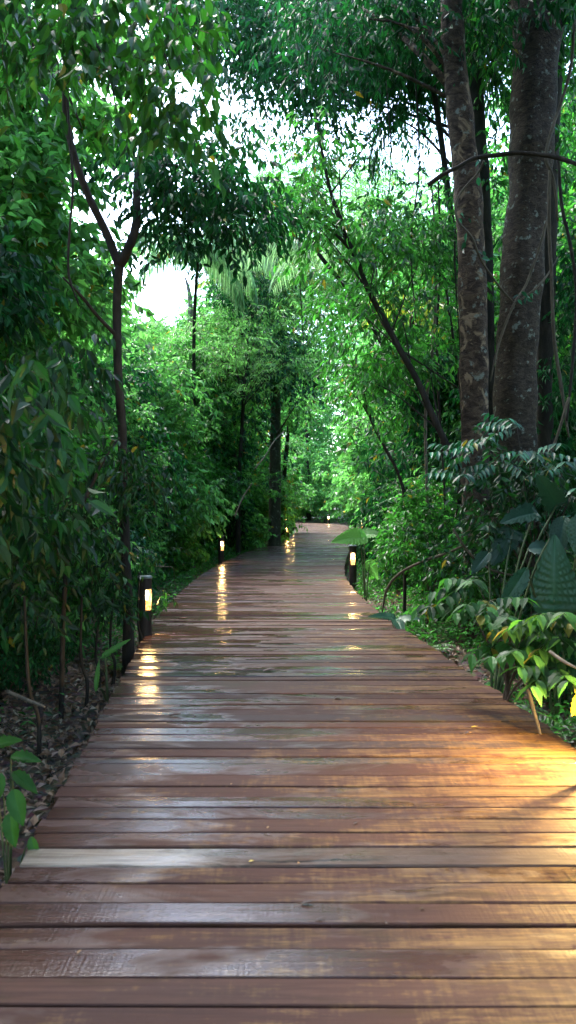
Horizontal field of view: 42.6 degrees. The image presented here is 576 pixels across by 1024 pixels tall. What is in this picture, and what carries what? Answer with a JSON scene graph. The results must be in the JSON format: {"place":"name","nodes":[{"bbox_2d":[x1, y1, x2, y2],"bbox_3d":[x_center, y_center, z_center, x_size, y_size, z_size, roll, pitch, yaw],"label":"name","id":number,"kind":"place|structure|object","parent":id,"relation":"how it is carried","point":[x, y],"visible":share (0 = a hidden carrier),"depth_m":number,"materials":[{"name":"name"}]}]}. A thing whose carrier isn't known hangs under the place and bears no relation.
{"place":"outdoors","nodes":[
{"label":"outdoors","id":0,"kind":"place"},
{"bbox_2d":[0,508,575,888],"bbox_3d":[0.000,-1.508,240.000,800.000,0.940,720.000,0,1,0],"label":"ground","id":1,"kind":"structure","parent":0,"point":[17,853],"depth_m":6.38,"materials":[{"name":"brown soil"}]},
{"bbox_2d":[0,734,40,883],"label":"broad leaf sapling","id":2,"kind":"object","parent":1,"relation":"on","point":[16,805],"visible":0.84,"depth_m":3.24,"materials":[{"name":"green plant"}]},
{"bbox_2d":[0,564,56,669],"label":"shrub","id":3,"kind":"object","parent":1,"relation":"on","point":[40,611],"visible":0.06,"depth_m":7.89,"materials":[{"name":"green plant"}]},
{"bbox_2d":[23,596,41,758],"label":"bare sapling","id":4,"kind":"object","parent":1,"relation":"on","point":[39,729],"visible":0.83,"depth_m":5.21,"materials":[{"name":"brown plant"}]},
{"bbox_2d":[0,586,78,693],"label":"shrub","id":5,"kind":"object","parent":1,"relation":"on","point":[53,661],"visible":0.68,"depth_m":6.87,"materials":[{"name":"green plant"}]},
{"bbox_2d":[0,210,84,698],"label":"shrub","id":6,"kind":"object","parent":1,"relation":"on","point":[22,279],"visible":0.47,"depth_m":7.22,"materials":[{"name":"green plant"}]},
{"bbox_2d":[0,413,118,629],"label":"shrub","id":7,"kind":"object","parent":1,"relation":"on","point":[88,449],"visible":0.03,"depth_m":10.00,"materials":[{"name":"green plant"}]},
{"bbox_2d":[11,370,117,589],"bbox_3d":[-3.893,-0.329,11.553,2.832,4.033,3.152,0,1,-4],"label":"shrub","id":8,"kind":"object","parent":1,"relation":"on","point":[90,439],"visible":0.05,"depth_m":11.48,"materials":[{"name":"green plant"}]},
{"bbox_2d":[0,334,130,593],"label":"dark shrub","id":9,"kind":"object","parent":1,"relation":"on","point":[18,508],"visible":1,"depth_m":4.71,"materials":[{"name":"green plant"}]},
{"bbox_2d":[0,281,147,666],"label":"shrub","id":10,"kind":"object","parent":1,"relation":"on","point":[27,340],"visible":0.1,"depth_m":8.89,"materials":[{"name":"green plant"}]},
{"bbox_2d":[38,546,119,654],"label":"shrub","id":11,"kind":"object","parent":1,"relation":"on","point":[75,602],"visible":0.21,"depth_m":8.73,"materials":[{"name":"green plant"}]},
{"bbox_2d":[79,596,88,709],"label":"bare sapling","id":12,"kind":"object","parent":1,"relation":"on","point":[83,668],"visible":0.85,"depth_m":6.51,"materials":[{"name":"brown plant"}]},
{"bbox_2d":[0,0,183,373],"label":"leafy tree","id":13,"kind":"object","parent":1,"relation":"on","point":[35,189],"visible":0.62,"depth_m":8.84,"materials":[{"name":"green plant"}]},
{"bbox_2d":[0,416,192,718],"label":"hanging leaf shrub","id":14,"kind":"object","parent":1,"relation":"on","point":[117,487],"visible":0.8,"depth_m":6.58,"materials":[{"name":"green plant"}]},
{"bbox_2d":[33,354,162,590],"bbox_3d":[-3.890,-0.314,13.013,2.941,4.811,2.808,1,1,38],"label":"shrub","id":15,"kind":"object","parent":1,"relation":"on","point":[109,400],"visible":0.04,"depth_m":12.87,"materials":[{"name":"green plant"}]},
{"bbox_2d":[94,639,129,702],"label":"blade leaf plant","id":16,"kind":"object","parent":1,"relation":"on","point":[108,652],"visible":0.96,"depth_m":6.61,"materials":[{"name":"green plant"}]},
{"bbox_2d":[0,0,240,201],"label":"overhanging tree","id":17,"kind":"object","parent":1,"relation":"on","point":[81,24],"visible":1,"depth_m":4.81,"materials":[{"name":"green plant"}]},
{"bbox_2d":[88,528,163,607],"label":"shrub","id":18,"kind":"object","parent":1,"relation":"on","point":[137,550],"visible":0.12,"depth_m":12.24,"materials":[{"name":"green plant"}]},
{"bbox_2d":[88,374,175,586],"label":"forest tree","id":19,"kind":"object","parent":1,"relation":"on","point":[132,417],"visible":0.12,"depth_m":14.53,"materials":[{"name":"green plant"}]},
{"bbox_2d":[76,350,194,575],"bbox_3d":[-3.666,-0.765,15.575,3.295,5.390,3.146,0,1,28],"label":"shrub","id":20,"kind":"object","parent":1,"relation":"on","point":[142,373],"visible":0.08,"depth_m":15.52,"materials":[{"name":"green plant"}]},
{"bbox_2d":[137,575,152,642],"bbox_3d":[-1.630,1.308,8.437,0.172,1.176,0.172,1,1,38],"label":"bollard lamp","id":21,"kind":"object","parent":1,"relation":"on","point":[145,624],"visible":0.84,"depth_m":8.37,"materials":[{"name":"black metal"}]},
{"bbox_2d":[104,407,190,576],"bbox_3d":[-3.824,-0.482,16.284,3.445,4.408,3.096,0,1,-21],"label":"shrub","id":22,"kind":"object","parent":1,"relation":"on","point":[159,447],"visible":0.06,"depth_m":16.37,"materials":[{"name":"green plant"}]},
{"bbox_2d":[122,338,208,576],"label":"forest tree","id":23,"kind":"object","parent":1,"relation":"on","point":[176,433],"visible":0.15,"depth_m":17.69,"materials":[{"name":"green plant"}]},
{"bbox_2d":[148,486,199,579],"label":"shrub","id":24,"kind":"object","parent":1,"relation":"on","point":[182,544],"visible":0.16,"depth_m":17.15,"materials":[{"name":"green plant"}]},
{"bbox_2d":[125,315,228,434],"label":"forest tree","id":25,"kind":"object","parent":1,"relation":"on","point":[137,329],"visible":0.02,"depth_m":23.51,"materials":[{"name":"green plant"}]},
{"bbox_2d":[137,427,220,558],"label":"shrub","id":26,"kind":"object","parent":1,"relation":"on","point":[203,459],"visible":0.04,"depth_m":19.09,"materials":[{"name":"green plant"}]},
{"bbox_2d":[122,290,244,391],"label":"feathery tree","id":27,"kind":"object","parent":1,"relation":"on","point":[171,340],"visible":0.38,"depth_m":21.65,"materials":[{"name":"green plant"}]},
{"bbox_2d":[62,61,305,675],"bbox_3d":[-1.056,-1.644,8.244,2.496,6.885,2.910,0,1,0],"label":"forked tree","id":28,"kind":"object","parent":1,"relation":"on","point":[195,202],"visible":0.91,"depth_m":7.55,"materials":[{"name":"green plant"}]},
{"bbox_2d":[130,346,238,567],"bbox_3d":[-3.108,-1.079,18.135,4.095,6.094,3.707,1,1,41],"label":"shrub","id":29,"kind":"object","parent":1,"relation":"on","point":[190,492],"visible":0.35,"depth_m":17.96,"materials":[{"name":"green plant"}]},
{"bbox_2d":[131,222,279,561],"bbox_3d":[-2.490,-2.803,19.050,4.009,8.959,3.554,1,1,43],"label":"palm tree","id":30,"kind":"object","parent":1,"relation":"on","point":[234,288],"visible":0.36,"depth_m":19.50,"materials":[{"name":"green plant"}]},
{"bbox_2d":[153,328,260,563],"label":"forest tree","id":31,"kind":"object","parent":1,"relation":"on","point":[220,406],"visible":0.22,"depth_m":21.23,"materials":[{"name":"green plant"}]},
{"bbox_2d":[150,298,288,550],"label":"forest tree","id":32,"kind":"object","parent":1,"relation":"on","point":[257,542],"visible":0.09,"depth_m":24.69,"materials":[{"name":"green plant"}]},
{"bbox_2d":[185,376,259,558],"bbox_3d":[-2.924,-1.273,23.782,3.962,6.789,4.150,0,1,-8],"label":"shrub","id":33,"kind":"object","parent":1,"relation":"on","point":[247,446],"visible":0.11,"depth_m":23.21,"materials":[{"name":"green plant"}]},
{"bbox_2d":[60,200,385,515],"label":"distant forest","id":34,"kind":"object","parent":1,"relation":"on","point":[321,337],"depth_m":86.12,"materials":[{"name":"green plant"}]},
{"bbox_2d":[194,459,252,559],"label":"shrub","id":35,"kind":"object","parent":1,"relation":"on","point":[228,493],"visible":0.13,"depth_m":22.65,"materials":[{"name":"green plant"}]},
{"bbox_2d":[176,227,289,546],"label":"dark trunk tree","id":36,"kind":"object","parent":1,"relation":"on","point":[223,296],"visible":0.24,"depth_m":21.97,"materials":[{"name":"green plant"}]},
{"bbox_2d":[213,458,258,552],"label":"shrub","id":37,"kind":"object","parent":1,"relation":"on","point":[243,527],"visible":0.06,"depth_m":24.32,"materials":[{"name":"green plant"}]},
{"bbox_2d":[160,280,342,555],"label":"feathery tree","id":38,"kind":"object","parent":1,"relation":"on","point":[248,356],"visible":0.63,"depth_m":21.55,"materials":[{"name":"green plant"}]},
{"bbox_2d":[204,303,302,536],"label":"forest tree","id":39,"kind":"object","parent":1,"relation":"on","point":[294,479],"visible":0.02,"depth_m":32.82,"materials":[{"name":"green plant"}]},
{"bbox_2d":[209,246,328,545],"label":"grey tree","id":40,"kind":"object","parent":1,"relation":"on","point":[274,429],"visible":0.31,"depth_m":24.61,"materials":[{"name":"green plant"}]},
{"bbox_2d":[198,251,347,431],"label":"palm tree","id":41,"kind":"object","parent":1,"relation":"on","point":[199,284],"visible":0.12,"depth_m":24.02,"materials":[{"name":"green plant"}]},
{"bbox_2d":[221,305,328,543],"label":"forest tree","id":42,"kind":"object","parent":1,"relation":"on","point":[289,512],"visible":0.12,"depth_m":28.96,"materials":[{"name":"green plant"}]},
{"bbox_2d":[107,0,467,197],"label":"canopy tree","id":43,"kind":"object","parent":1,"relation":"on","point":[249,18],"visible":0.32,"depth_m":13.34,"materials":[{"name":"green plant"}]},
{"bbox_2d":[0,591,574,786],"bbox_3d":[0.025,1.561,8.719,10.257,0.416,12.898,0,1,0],"label":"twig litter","id":44,"kind":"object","parent":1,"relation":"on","point":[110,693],"visible":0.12,"depth_m":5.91,"materials":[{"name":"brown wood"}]},
{"bbox_2d":[0,523,575,1023],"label":"boardwalk","id":45,"kind":"structure","parent":1,"relation":"on","point":[466,841],"depth_m":3.31,"materials":[{"name":"brown wood"}]},
{"bbox_2d":[0,530,575,746],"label":"ground cover","id":46,"kind":"object","parent":1,"relation":"on","point":[417,628],"visible":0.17,"depth_m":9.85,"materials":[{"name":"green plant"}]},
{"bbox_2d":[250,324,326,528],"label":"forest tree","id":47,"kind":"object","parent":1,"relation":"on","point":[301,485],"visible":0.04,"depth_m":36.69,"materials":[{"name":"green plant"}]},
{"bbox_2d":[260,361,338,517],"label":"forest tree","id":48,"kind":"object","parent":1,"relation":"on","point":[298,433],"visible":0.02,"depth_m":69.57,"materials":[{"name":"green plant"}]},
{"bbox_2d":[281,434,323,522],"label":"shrub","id":49,"kind":"object","parent":1,"relation":"on","point":[297,465],"visible":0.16,"depth_m":61.45,"materials":[{"name":"green plant"}]},
{"bbox_2d":[281,333,351,519],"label":"forest tree","id":50,"kind":"object","parent":1,"relation":"on","point":[306,438],"visible":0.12,"depth_m":65.17,"materials":[{"name":"green plant"}]},
{"bbox_2d":[301,445,341,522],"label":"shrub","id":51,"kind":"object","parent":1,"relation":"on","point":[318,493],"visible":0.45,"depth_m":60.59,"materials":[{"name":"green plant"}]},
{"bbox_2d":[231,218,441,482],"bbox_3d":[0.939,-1.919,14.471,3.912,7.205,3.167,0,1,24],"label":"palm tree","id":52,"kind":"object","parent":1,"relation":"on","point":[320,255],"visible":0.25,"depth_m":14.69,"materials":[{"name":"green plant"}]},
{"bbox_2d":[187,134,498,364],"bbox_3d":[0.986,-6.820,24.454,9.226,16.912,17.430,0,1,0],"label":"feathery tree","id":53,"kind":"object","parent":1,"relation":"on","point":[361,188],"visible":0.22,"depth_m":23.88,"materials":[{"name":"green plant"}]},
{"bbox_2d":[312,332,375,523],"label":"forest tree","id":54,"kind":"object","parent":1,"relation":"on","point":[329,504],"visible":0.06,"depth_m":56.31,"materials":[{"name":"green plant"}]},
{"bbox_2d":[349,545,356,590],"bbox_3d":[1.280,1.231,14.616,0.172,1.176,0.172,0,1,2],"label":"bollard lamp","id":55,"kind":"object","parent":1,"relation":"on","point":[352,565],"visible":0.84,"depth_m":14.56,"materials":[{"name":"black metal"}]},
{"bbox_2d":[331,527,377,600],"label":"broad leaf plant","id":56,"kind":"object","parent":1,"relation":"on","point":[356,535],"visible":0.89,"depth_m":12.64,"materials":[{"name":"green plant"}]},
{"bbox_2d":[225,106,494,469],"bbox_3d":[0.867,-1.857,10.042,3.774,7.115,2.864,-1,1,-40],"label":"leaning tree","id":57,"kind":"object","parent":1,"relation":"on","point":[399,248],"visible":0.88,"depth_m":9.63,"materials":[{"name":"green plant"}]},
{"bbox_2d":[324,269,404,527],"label":"forest tree","id":58,"kind":"object","parent":1,"relation":"on","point":[348,481],"visible":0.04,"depth_m":41.67,"materials":[{"name":"green plant"}]},
{"bbox_2d":[340,483,394,564],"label":"shrub","id":59,"kind":"object","parent":1,"relation":"on","point":[355,523],"visible":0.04,"depth_m":16.84,"materials":[{"name":"green plant"}]},
{"bbox_2d":[310,339,441,622],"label":"sapling","id":60,"kind":"object","parent":1,"relation":"on","point":[377,429],"visible":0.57,"depth_m":10.44,"materials":[{"name":"green plant"}]},
{"bbox_2d":[339,217,430,519],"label":"forest tree","id":61,"kind":"object","parent":1,"relation":"on","point":[369,350],"depth_m":33.30,"materials":[{"name":"green plant"}]},
{"bbox_2d":[368,612,419,628],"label":"arum plant","id":62,"kind":"object","parent":1,"relation":"on","point":[397,623],"visible":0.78,"depth_m":8.96,"materials":[{"name":"green plant"}]},
{"bbox_2d":[229,0,572,645],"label":"tall tree","id":63,"kind":"object","parent":1,"relation":"on","point":[444,43],"visible":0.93,"depth_m":9.17,"materials":[{"name":"brown plant"}]},
{"bbox_2d":[410,65,425,323],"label":"vine","id":64,"kind":"object","parent":63,"relation":"hanging from","point":[419,133],"visible":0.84,"depth_m":9.84,"materials":[{"name":"brown plant"}]},
{"bbox_2d":[454,159,513,302],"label":"vine","id":65,"kind":"object","parent":63,"relation":"attached to","point":[459,220],"visible":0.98,"depth_m":8.80,"materials":[{"name":"brown plant"}]},
{"bbox_2d":[427,151,575,186],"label":"arching branch","id":66,"kind":"object","parent":63,"relation":"attached to","point":[498,155],"visible":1,"depth_m":8.33,"materials":[{"name":"brown plant"}]},
{"bbox_2d":[490,221,546,381],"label":"vine","id":67,"kind":"object","parent":63,"relation":"attached to","point":[522,290],"visible":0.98,"depth_m":9.18,"materials":[{"name":"brown plant"}]},
{"bbox_2d":[556,160,575,420],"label":"vine","id":68,"kind":"object","parent":63,"relation":"hanging from","point":[571,251],"visible":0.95,"depth_m":8.56,"materials":[{"name":"brown plant"}]},
{"bbox_2d":[365,478,439,594],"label":"shrub","id":69,"kind":"object","parent":1,"relation":"on","point":[388,567],"visible":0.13,"depth_m":13.90,"materials":[{"name":"green plant"}]},
{"bbox_2d":[349,330,461,592],"bbox_3d":[2.792,-0.669,14.482,3.214,5.508,3.367,0,1,3],"label":"shrub","id":70,"kind":"object","parent":1,"relation":"on","point":[389,469],"visible":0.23,"depth_m":14.23,"materials":[{"name":"green plant"}]},
{"bbox_2d":[361,290,458,585],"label":"tree","id":71,"kind":"object","parent":1,"relation":"on","point":[411,317],"visible":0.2,"depth_m":14.96,"materials":[{"name":"green plant"}]},
{"bbox_2d":[372,480,461,631],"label":"shrub","id":72,"kind":"object","parent":1,"relation":"on","point":[419,528],"visible":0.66,"depth_m":9.94,"materials":[{"name":"green plant"}]},
{"bbox_2d":[334,240,501,547],"bbox_3d":[4.168,-2.995,19.439,5.590,8.989,5.361,0,1,29],"label":"forest tree","id":73,"kind":"object","parent":1,"relation":"on","point":[353,454],"visible":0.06,"depth_m":19.34,"materials":[{"name":"green plant"}]},
{"bbox_2d":[334,162,501,543],"bbox_3d":[6.265,-6.014,28.392,9.200,14.794,8.822,0,1,-23],"label":"forest tree","id":74,"kind":"object","parent":1,"relation":"on","point":[346,458],"visible":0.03,"depth_m":27.96,"materials":[{"name":"green plant"}]},
{"bbox_2d":[378,189,458,618],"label":"sapling","id":75,"kind":"object","parent":1,"relation":"on","point":[435,316],"visible":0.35,"depth_m":10.77,"materials":[{"name":"green plant"}]},
{"bbox_2d":[341,240,497,493],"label":"forest tree","id":76,"kind":"object","parent":1,"relation":"on","point":[367,432],"visible":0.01,"depth_m":23.83,"materials":[{"name":"green plant"}]},
{"bbox_2d":[379,466,460,593],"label":"shrub","id":77,"kind":"object","parent":1,"relation":"on","point":[435,496],"visible":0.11,"depth_m":12.44,"materials":[{"name":"green plant"}]},
{"bbox_2d":[402,372,460,581],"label":"shrub","id":78,"kind":"object","parent":1,"relation":"on","point":[456,429],"visible":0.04,"depth_m":13.85,"materials":[{"name":"green plant"}]},
{"bbox_2d":[354,28,510,284],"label":"tree","id":79,"kind":"object","parent":1,"relation":"on","point":[439,128],"visible":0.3,"depth_m":12.66,"materials":[{"name":"green plant"}]},
{"bbox_2d":[387,153,493,625],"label":"sapling","id":80,"kind":"object","parent":1,"relation":"on","point":[443,250],"visible":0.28,"depth_m":11.18,"materials":[{"name":"green plant"}]},
{"bbox_2d":[402,0,510,464],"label":"shaded tree","id":81,"kind":"object","parent":1,"relation":"on","point":[480,124],"visible":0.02,"depth_m":11.34,"materials":[{"name":"brown plant"}]},
{"bbox_2d":[424,532,509,645],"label":"shrub","id":82,"kind":"object","parent":1,"relation":"on","point":[448,569],"visible":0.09,"depth_m":9.27,"materials":[{"name":"green plant"}]},
{"bbox_2d":[369,251,566,488],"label":"forest tree","id":83,"kind":"object","parent":1,"relation":"on","point":[496,292],"visible":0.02,"depth_m":15.33,"materials":[{"name":"green plant"}]},
{"bbox_2d":[373,172,573,488],"bbox_3d":[5.419,-3.693,19.404,6.464,10.394,6.198,0,1,1],"label":"forest tree","id":84,"kind":"object","parent":1,"relation":"on","point":[502,214],"depth_m":18.87,"materials":[{"name":"green plant"}]},
{"bbox_2d":[443,552,530,653],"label":"shrub","id":85,"kind":"object","parent":1,"relation":"on","point":[483,641],"visible":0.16,"depth_m":7.96,"materials":[{"name":"green plant"}]},
{"bbox_2d":[410,578,575,706],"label":"broad leaf shrub","id":86,"kind":"object","parent":1,"relation":"on","point":[523,657],"visible":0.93,"depth_m":4.86,"materials":[{"name":"green plant"}]},
{"bbox_2d":[417,425,575,653],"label":"tangled shrub","id":87,"kind":"object","parent":1,"relation":"on","point":[500,478],"visible":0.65,"depth_m":7.28,"materials":[{"name":"green plant"}]},
{"bbox_2d":[382,543,467,611],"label":"vine","id":88,"kind":"object","parent":87,"relation":"attached to","point":[412,566],"visible":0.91,"depth_m":8.53,"materials":[{"name":"brown plant"}]},
{"bbox_2d":[420,0,575,611],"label":"thick tree","id":89,"kind":"object","parent":1,"relation":"on","point":[530,111],"visible":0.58,"depth_m":9.55,"materials":[{"name":"brown plant"}]},
{"bbox_2d":[421,413,575,616],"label":"compound leaf shrub","id":90,"kind":"object","parent":1,"relation":"on","point":[471,445],"visible":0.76,"depth_m":7.11,"materials":[{"name":"green plant"}]},
{"bbox_2d":[428,363,575,513],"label":"shrub","id":91,"kind":"object","parent":1,"relation":"on","point":[569,452],"visible":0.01,"depth_m":12.52,"materials":[{"name":"green plant"}]},
{"bbox_2d":[436,0,575,56],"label":"forest tree","id":92,"kind":"object","parent":1,"relation":"on","point":[568,6],"visible":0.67,"depth_m":9.10,"materials":[{"name":"green plant"}]},
{"bbox_2d":[544,19,575,224],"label":"vine","id":93,"kind":"object","parent":92,"relation":"attached to","point":[572,56],"visible":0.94,"depth_m":9.06,"materials":[{"name":"brown plant"}]},
{"bbox_2d":[547,168,569,436],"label":"vine","id":94,"kind":"object","parent":93,"relation":"hanging from","point":[552,289],"visible":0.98,"depth_m":8.95,"materials":[{"name":"brown plant"}]},
{"bbox_2d":[471,474,569,691],"bbox_3d":[2.118,0.745,6.528,0.821,2.161,0.629,1,1,37],"label":"climbing philodendron","id":95,"kind":"object","parent":1,"relation":"on","point":[552,495],"visible":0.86,"depth_m":6.56,"materials":[{"name":"green plant"}]},
{"bbox_2d":[484,75,575,249],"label":"forest tree","id":96,"kind":"object","parent":1,"relation":"on","point":[492,161],"depth_m":26.80,"materials":[{"name":"green plant"}]},
{"bbox_2d":[491,462,574,613],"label":"shrub","id":97,"kind":"object","parent":1,"relation":"on","point":[540,509],"visible":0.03,"depth_m":9.06,"materials":[{"name":"green plant"}]},
{"bbox_2d":[491,54,575,449],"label":"forest tree","id":98,"kind":"object","parent":1,"relation":"on","point":[498,242],"visible":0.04,"depth_m":17.40,"materials":[{"name":"green plant"}]},
{"bbox_2d":[494,159,575,464],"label":"forest tree","id":99,"kind":"object","parent":1,"relation":"on","point":[564,352],"visible":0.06,"depth_m":13.82,"materials":[{"name":"green plant"}]},
{"bbox_2d":[501,515,575,728],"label":"elephant ear plant","id":100,"kind":"object","parent":1,"relation":"on","point":[553,587],"visible":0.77,"depth_m":5.69,"materials":[{"name":"green plant"}]},
{"bbox_2d":[501,570,575,716],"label":"shrub","id":101,"kind":"object","parent":1,"relation":"on","point":[572,659],"visible":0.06,"depth_m":6.59,"materials":[{"name":"green plant"}]},
{"bbox_2d":[501,487,575,618],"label":"shrub","id":102,"kind":"object","parent":1,"relation":"on","point":[525,526],"visible":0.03,"depth_m":8.34,"materials":[{"name":"green plant"}]},
{"bbox_2d":[536,25,564,518],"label":"vine wrapped tree","id":103,"kind":"object","parent":1,"relation":"on","point":[545,348],"visible":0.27,"depth_m":10.76,"materials":[{"name":"brown plant"}]},
{"bbox_2d":[536,226,575,508],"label":"forest tree","id":104,"kind":"object","parent":1,"relation":"on","point":[565,317],"visible":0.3,"depth_m":11.05,"materials":[{"name":"green plant"}]},
{"bbox_2d":[12,0,575,448],"label":"sky","id":105,"kind":"structure","parent":0,"point":[167,292],"materials":[{"name":"white"}]},
{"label":"forest tree","id":106,"kind":"object","parent":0,"visible":0},
{"bbox_2d":[66,87,78,305],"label":"hanging vine","id":107,"kind":"object","parent":106,"relation":"hanging from","point":[72,196],"visible":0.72,"depth_m":6.56,"materials":[{"name":"brown plant"}]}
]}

